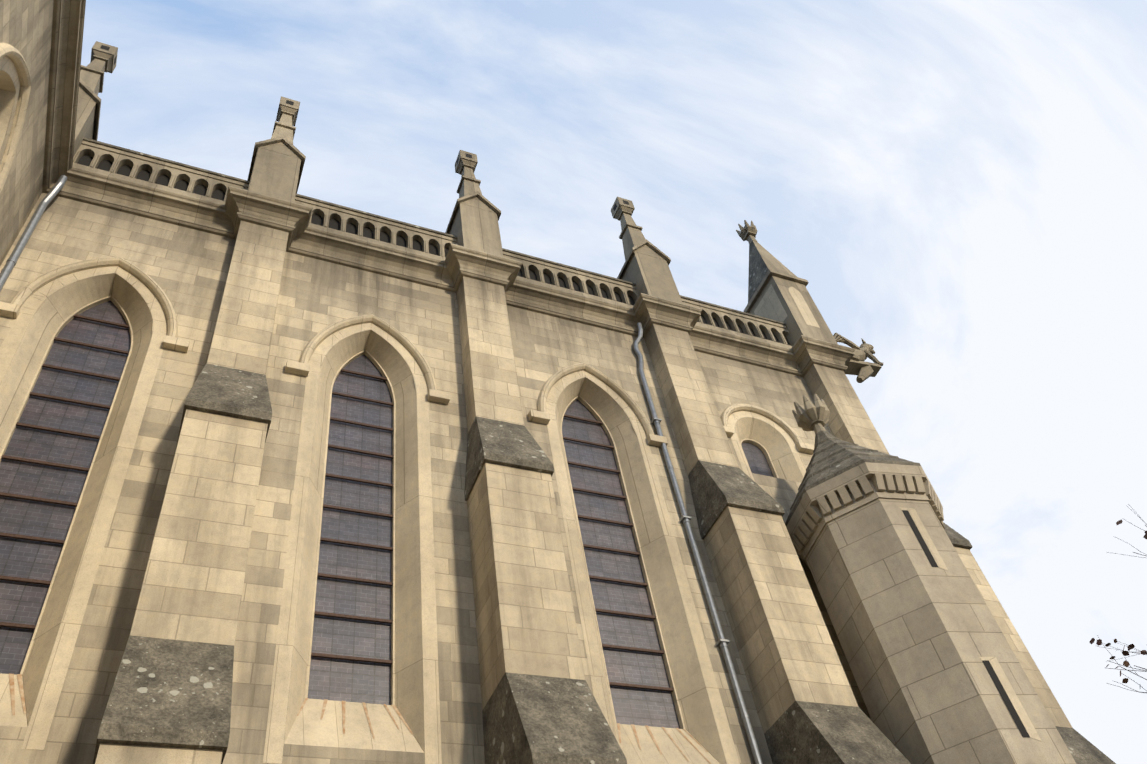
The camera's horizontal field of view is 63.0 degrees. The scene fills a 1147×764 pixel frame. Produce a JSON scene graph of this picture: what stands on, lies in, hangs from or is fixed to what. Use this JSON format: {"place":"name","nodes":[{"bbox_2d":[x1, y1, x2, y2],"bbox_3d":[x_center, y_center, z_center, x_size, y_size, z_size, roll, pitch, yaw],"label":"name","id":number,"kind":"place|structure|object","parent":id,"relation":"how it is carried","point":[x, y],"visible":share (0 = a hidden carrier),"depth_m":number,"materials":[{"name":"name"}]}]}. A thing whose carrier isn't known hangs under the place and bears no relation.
{"place":"outdoors","nodes":[
{"label":"outdoors","id":0,"kind":"place"},
{"bbox_2d":[0,0,53,265],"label":"transept wall","id":1,"kind":"structure","parent":0,"point":[26,29],"depth_m":15.01,"materials":[{"name":"beige stone"}]},
{"bbox_2d":[0,70,15,149],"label":"transept window reveal","id":2,"kind":"object","parent":1,"relation":"attached to","point":[7,92],"visible":1,"depth_m":13.87,"materials":[{"name":"beige stone"}]},
{"bbox_2d":[0,43,30,192],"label":"arch molding","id":3,"kind":"structure","parent":1,"relation":"attached to","point":[13,65],"depth_m":13.99,"materials":[{"name":"beige stone"}]},
{"bbox_2d":[81,0,1146,763],"label":"sky","id":4,"kind":"structure","parent":0,"point":[957,189],"materials":[{"name":"white"}]},
{"bbox_2d":[736,220,756,244],"bbox_3d":[5.184,-4.333,27.617,0.587,0.910,0.587,12,-53,-20],"label":"finial","id":5,"kind":"object","parent":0,"point":[747,232],"visible":1,"depth_m":27.53,"materials":[{"name":"beige stone"}]},
{"bbox_2d":[902,510,1029,736],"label":"slit windows","id":6,"kind":"structure","parent":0,"point":[998,684],"depth_m":13.46,"materials":[{"name":"black glass"}]},
{"bbox_2d":[1090,505,1146,692],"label":"bare tree","id":7,"kind":"object","parent":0,"point":[1125,662],"depth_m":15.92,"materials":[{"name":"brown plant"}]},
{"label":"ground","id":8,"kind":"structure","parent":0,"visible":0},
{"bbox_2d":[95,221,288,763],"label":"buttress","id":9,"kind":"structure","parent":8,"relation":"on","point":[192,585],"depth_m":12.16,"materials":[{"name":"stone"}]},
{"bbox_2d":[93,363,271,763],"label":"buttress weatherings","id":10,"kind":"object","parent":9,"relation":"attached to","point":[170,693],"visible":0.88,"depth_m":9.92,"materials":[{"name":"grey stone"}]},
{"bbox_2d":[247,96,305,201],"bbox_3d":[-6.503,-4.932,20.637,1.050,5.190,1.010,12,-53,-20],"label":"pinnacle","id":11,"kind":"object","parent":9,"relation":"on","point":[277,163],"visible":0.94,"depth_m":19.79,"materials":[{"name":"stone"}]},
{"bbox_2d":[0,193,871,763],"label":"nave wall","id":12,"kind":"structure","parent":8,"relation":"on","point":[186,269],"depth_m":15.43,"materials":[{"name":"stone"}]},
{"bbox_2d":[0,175,66,290],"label":"downpipe","id":13,"kind":"object","parent":12,"relation":"attached to","point":[48,198],"visible":1,"depth_m":15.85,"materials":[{"name":"metal"}]},
{"bbox_2d":[0,273,152,726],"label":"window reveal","id":14,"kind":"object","parent":12,"relation":"attached to","point":[55,313],"visible":0.96,"depth_m":13.79,"materials":[{"name":"beige stone"}]},
{"bbox_2d":[9,673,25,714],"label":"sill stains","id":15,"kind":"object","parent":14,"relation":"attached to","point":[11,681],"visible":1,"depth_m":10.68,"materials":[{"name":"beige stone"}]},
{"bbox_2d":[0,301,130,674],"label":"window glass","id":16,"kind":"object","parent":14,"relation":"in","point":[21,603],"visible":0.77,"depth_m":13.41,"materials":[{"name":"grey glass"}]},
{"bbox_2d":[0,314,128,629],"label":"window bars","id":17,"kind":"object","parent":16,"relation":"attached to","point":[26,580],"visible":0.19,"depth_m":13.48,"materials":[{"name":"black metal"}]},
{"bbox_2d":[0,257,189,749],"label":"window surround","id":18,"kind":"object","parent":12,"relation":"attached to","point":[22,306],"visible":1,"depth_m":13.91,"materials":[{"name":"beige stone"}]},
{"bbox_2d":[284,330,423,752],"bbox_3d":[-3.340,1.933,14.716,1.720,8.390,0.510,12,-53,-20],"label":"window reveal","id":19,"kind":"object","parent":12,"relation":"attached to","point":[307,725],"visible":1,"depth_m":13.54,"materials":[{"name":"beige stone"}]},
{"bbox_2d":[308,355,392,704],"bbox_3d":[-3.484,1.868,15.134,1.120,7.360,0.001,12,-53,-20],"label":"window glass","id":20,"kind":"object","parent":19,"relation":"in","point":[347,680],"visible":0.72,"depth_m":14.30,"materials":[{"name":"grey glass"}]},
{"bbox_2d":[311,369,393,664],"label":"window bars","id":21,"kind":"object","parent":20,"relation":"attached to","point":[351,658],"visible":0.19,"depth_m":14.65,"materials":[{"name":"black metal"}]},
{"bbox_2d":[297,698,413,738],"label":"sill stains","id":22,"kind":"object","parent":19,"relation":"attached to","point":[364,706],"visible":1,"depth_m":12.12,"materials":[{"name":"beige stone"}]},
{"bbox_2d":[263,314,449,763],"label":"window surround","id":23,"kind":"object","parent":12,"relation":"attached to","point":[320,344],"visible":1,"depth_m":14.01,"materials":[{"name":"beige stone"}]},
{"bbox_2d":[6,257,749,720],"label":"pipe brackets","id":24,"kind":"object","parent":12,"relation":"attached to","point":[688,519],"visible":0.6,"depth_m":15.92,"materials":[{"name":"metal"}]},
{"bbox_2d":[42,0,854,376],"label":"cornice","id":25,"kind":"structure","parent":12,"relation":"attached to","point":[802,354],"depth_m":19.00,"materials":[{"name":"stone"}]},
{"bbox_2d":[73,41,117,157],"bbox_3d":[-10.197,-5.738,19.240,1.050,5.190,1.010,12,-53,-20],"label":"pinnacle","id":26,"kind":"object","parent":25,"relation":"on","point":[91,80],"visible":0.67,"depth_m":19.02,"materials":[{"name":"stone"}]},
{"bbox_2d":[100,45,116,64],"bbox_3d":[-10.516,-7.277,20.973,0.456,0.190,0.456,12,-53,-20],"label":"pinnacle piercing","id":27,"kind":"object","parent":26,"relation":"attached to","point":[105,47],"visible":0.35,"depth_m":20.87,"materials":[{"name":"grey stone"}]},
{"bbox_2d":[73,137,249,204],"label":"parapet","id":28,"kind":"structure","parent":25,"relation":"on","point":[118,157],"depth_m":18.43,"materials":[{"name":"stone"}]},
{"bbox_2d":[77,155,224,200],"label":"parapet openings","id":29,"kind":"object","parent":28,"relation":"attached to","point":[144,175],"visible":0.2,"depth_m":18.43,"materials":[{"name":"beige stone"}]},
{"bbox_2d":[295,194,456,259],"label":"parapet","id":30,"kind":"structure","parent":25,"relation":"on","point":[409,233],"depth_m":19.97,"materials":[{"name":"stone"}]},
{"bbox_2d":[311,214,448,257],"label":"parapet openings","id":31,"kind":"object","parent":30,"relation":"attached to","point":[317,219],"depth_m":19.95,"materials":[{"name":"beige stone"}]},
{"bbox_2d":[502,248,638,307],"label":"parapet","id":32,"kind":"structure","parent":25,"relation":"on","point":[581,278],"depth_m":21.54,"materials":[{"name":"stone"}]},
{"bbox_2d":[517,269,634,305],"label":"parapet openings","id":33,"kind":"object","parent":32,"relation":"attached to","point":[533,276],"depth_m":21.58,"materials":[{"name":"beige stone"}]},
{"bbox_2d":[680,295,791,347],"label":"parapet","id":34,"kind":"structure","parent":25,"relation":"on","point":[745,321],"depth_m":23.09,"materials":[{"name":"stone"}]},
{"bbox_2d":[701,315,789,344],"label":"parapet openings","id":35,"kind":"object","parent":34,"relation":"attached to","point":[728,326],"depth_m":23.10,"materials":[{"name":"beige stone"}]},
{"bbox_2d":[744,241,837,345],"bbox_3d":[5.538,-2.260,25.484,1.220,5.570,1.440,12,-53,-20],"label":"pinnacle","id":36,"kind":"object","parent":25,"relation":"on","point":[780,278],"visible":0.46,"depth_m":24.64,"materials":[{"name":"stone"}]},
{"bbox_2d":[748,241,768,302],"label":"spire roof","id":37,"kind":"structure","parent":36,"relation":"attached to","point":[758,269],"depth_m":26.14,"materials":[{"name":"grey stone"}]},
{"bbox_2d":[754,285,819,327],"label":"pinnacle panels","id":38,"kind":"object","parent":36,"relation":"attached to","point":[769,306],"visible":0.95,"depth_m":24.53,"materials":[{"name":"beige stone"}]},
{"bbox_2d":[528,363,739,763],"bbox_3d":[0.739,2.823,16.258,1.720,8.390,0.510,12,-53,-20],"label":"window surround","id":39,"kind":"object","parent":12,"relation":"attached to","point":[695,716],"visible":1,"depth_m":15.49,"materials":[{"name":"beige stone"}]},
{"bbox_2d":[563,414,673,691],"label":"window bars","id":40,"kind":"object","parent":39,"relation":"in","point":[616,580],"visible":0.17,"depth_m":16.24,"materials":[{"name":"metal"}]},
{"bbox_2d":[562,399,679,728],"bbox_3d":[0.594,2.757,16.677,1.120,7.360,0.001,12,-53,-20],"label":"window glass","id":41,"kind":"object","parent":39,"relation":"in","point":[644,707],"visible":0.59,"depth_m":15.91,"materials":[{"name":"grey glass"}]},
{"bbox_2d":[617,723,709,762],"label":"sill stains","id":42,"kind":"object","parent":39,"relation":"attached to","point":[635,732],"visible":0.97,"depth_m":13.61,"materials":[{"name":"beige stone"}]},
{"bbox_2d":[634,323,762,763],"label":"down pipe","id":43,"kind":"structure","parent":12,"relation":"attached to","point":[733,678],"depth_m":16.06,"materials":[{"name":"metal"}]},
{"bbox_2d":[720,404,813,481],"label":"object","id":44,"kind":"structure","parent":12,"relation":"attached to","point":[731,416],"depth_m":20.29,"materials":[{"name":"stone"}]},
{"bbox_2d":[735,417,802,481],"bbox_3d":[4.002,1.547,19.993,1.320,1.810,0.450,12,-53,-20],"label":"window reveal","id":45,"kind":"object","parent":12,"relation":"attached to","point":[769,441],"depth_m":20.35,"materials":[{"name":"stone"}]},
{"bbox_2d":[741,443,773,476],"bbox_3d":[3.917,1.685,20.138,0.640,1.070,0.001,12,-53,-20],"label":"window glass","id":46,"kind":"object","parent":45,"relation":"attached to","point":[757,461],"visible":0.69,"depth_m":20.16,"materials":[{"name":"grey glass"}]},
{"bbox_2d":[457,276,584,709],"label":"buttress","id":47,"kind":"structure","parent":8,"relation":"on","point":[525,617],"depth_m":13.90,"materials":[{"name":"stone"}]},
{"bbox_2d":[445,150,502,256],"bbox_3d":[-2.425,-4.042,22.179,1.050,5.190,1.010,12,-53,-20],"label":"pinnacle","id":48,"kind":"object","parent":47,"relation":"on","point":[474,219],"visible":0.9,"depth_m":21.34,"materials":[{"name":"stone"}]},
{"bbox_2d":[464,416,626,763],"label":"buttress weatherings","id":49,"kind":"object","parent":47,"relation":"attached to","point":[532,719],"visible":0.81,"depth_m":11.67,"materials":[{"name":"grey stone"}]},
{"bbox_2d":[644,324,857,732],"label":"buttress","id":50,"kind":"structure","parent":8,"relation":"on","point":[788,654],"depth_m":15.47,"materials":[{"name":"stone"}]},
{"bbox_2d":[611,197,682,303],"bbox_3d":[1.653,-3.152,23.721,1.050,5.190,1.010,12,-53,-20],"label":"pinnacle","id":51,"kind":"object","parent":50,"relation":"on","point":[646,269],"visible":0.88,"depth_m":22.94,"materials":[{"name":"stone"}]},
{"bbox_2d":[613,200,628,210],"bbox_3d":[1.333,-4.692,25.454,0.456,0.190,0.456,12,-53,-20],"label":"pinnacle piercing","id":52,"kind":"object","parent":51,"relation":"attached to","point":[615,205],"visible":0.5,"depth_m":25.35,"materials":[{"name":"grey stone"}]},
{"bbox_2d":[688,460,910,763],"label":"buttress weatherings","id":53,"kind":"object","parent":50,"relation":"on","point":[799,732],"visible":0.83,"depth_m":13.51,"materials":[{"name":"grey stone"}]},
{"bbox_2d":[786,462,1075,763],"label":"turret","id":54,"kind":"object","parent":8,"relation":"on","point":[918,634],"visible":0.98,"depth_m":14.43,"materials":[{"name":"stone"}]},
{"bbox_2d":[785,431,920,525],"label":"turret roof","id":55,"kind":"structure","parent":54,"relation":"on","point":[833,456],"depth_m":17.05,"materials":[{"name":"grey stone"}]},
{"bbox_2d":[792,394,830,434],"bbox_3d":[4.926,0.769,19.151,0.692,1.030,0.692,12,-53,-20],"label":"finial","id":56,"kind":"object","parent":55,"relation":"on","point":[814,417],"visible":0.98,"depth_m":19.02,"materials":[{"name":"beige stone"}]},
{"bbox_2d":[899,507,1040,740],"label":"slit window surrounds","id":57,"kind":"object","parent":54,"relation":"in","point":[1014,700],"visible":1,"depth_m":13.55,"materials":[{"name":"beige stone"}]},
{"bbox_2d":[804,364,1072,727],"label":"buttress","id":58,"kind":"structure","parent":8,"relation":"on","point":[848,418],"depth_m":20.77,"materials":[{"name":"stone"}]},
{"bbox_2d":[833,333,882,382],"bbox_3d":[7.150,-0.533,23.790,1.745,1.759,0.686,12,-53,-20],"label":"gargoyle","id":59,"kind":"object","parent":58,"relation":"attached to","point":[860,367],"visible":0.73,"depth_m":23.63,"materials":[{"name":"stone"}]},
{"bbox_2d":[943,522,1115,763],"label":"buttress weatherings","id":60,"kind":"object","parent":58,"relation":"on","point":[1081,749],"visible":0.19,"depth_m":14.92,"materials":[{"name":"grey stone"}]}
]}

